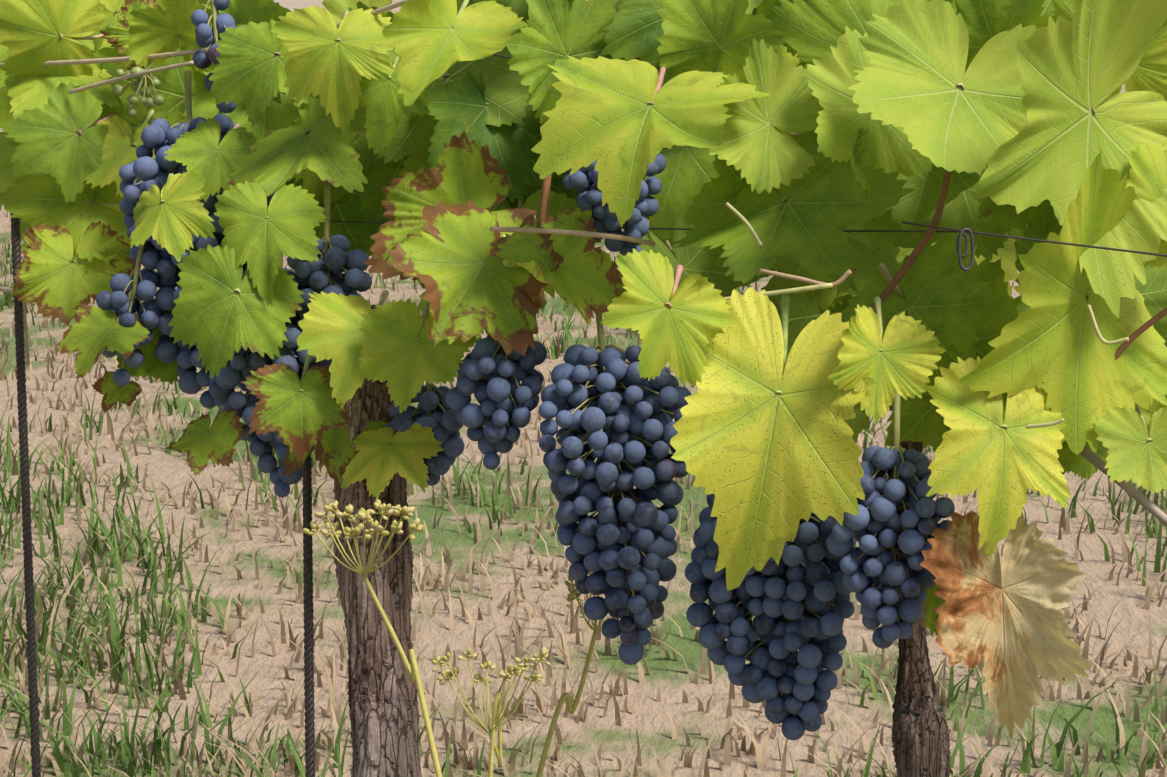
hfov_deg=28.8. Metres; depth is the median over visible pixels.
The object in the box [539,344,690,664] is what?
grape cluster
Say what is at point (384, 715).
vine trunk
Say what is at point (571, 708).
umbel seed head
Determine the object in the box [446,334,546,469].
grape cluster
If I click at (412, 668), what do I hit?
umbel seed head
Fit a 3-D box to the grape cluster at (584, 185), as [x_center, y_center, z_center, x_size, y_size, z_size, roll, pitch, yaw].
[0.019,-0.109,1.293,0.053,0.077,0.061,4,12,19]
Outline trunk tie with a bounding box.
[892,702,943,722]
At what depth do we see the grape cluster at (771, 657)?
1.21 m
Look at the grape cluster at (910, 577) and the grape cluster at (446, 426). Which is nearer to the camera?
the grape cluster at (910, 577)
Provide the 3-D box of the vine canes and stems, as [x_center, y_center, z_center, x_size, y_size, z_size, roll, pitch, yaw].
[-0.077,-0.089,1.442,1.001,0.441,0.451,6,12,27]
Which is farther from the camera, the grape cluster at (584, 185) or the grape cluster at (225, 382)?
the grape cluster at (225, 382)
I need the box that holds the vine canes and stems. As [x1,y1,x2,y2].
[0,0,1166,715]
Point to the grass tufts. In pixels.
(48, 623)
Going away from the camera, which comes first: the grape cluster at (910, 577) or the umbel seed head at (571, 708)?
the grape cluster at (910, 577)
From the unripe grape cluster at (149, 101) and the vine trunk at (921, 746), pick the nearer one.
the vine trunk at (921, 746)
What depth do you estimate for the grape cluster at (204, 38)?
1.45 m
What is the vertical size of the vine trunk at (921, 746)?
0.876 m
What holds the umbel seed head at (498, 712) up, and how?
on the ground
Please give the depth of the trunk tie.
1.20 m
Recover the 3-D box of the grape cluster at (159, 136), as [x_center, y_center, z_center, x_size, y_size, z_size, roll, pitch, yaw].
[-0.246,-0.083,1.471,0.102,0.185,0.103,5,12,24]
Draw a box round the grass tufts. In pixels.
[0,211,1166,776]
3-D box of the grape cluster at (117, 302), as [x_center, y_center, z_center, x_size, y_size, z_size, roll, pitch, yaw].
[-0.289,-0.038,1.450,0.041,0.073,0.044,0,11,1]
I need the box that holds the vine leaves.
[0,0,1166,740]
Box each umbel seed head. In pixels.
[302,498,441,776]
[432,647,550,776]
[536,569,621,776]
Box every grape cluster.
[96,273,163,386]
[112,66,163,117]
[119,116,274,408]
[191,0,237,132]
[209,268,329,497]
[287,234,371,364]
[385,385,464,485]
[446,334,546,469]
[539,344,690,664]
[563,153,665,254]
[685,494,856,739]
[827,445,954,648]
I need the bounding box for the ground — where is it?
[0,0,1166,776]
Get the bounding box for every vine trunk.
[332,305,421,776]
[891,441,951,776]

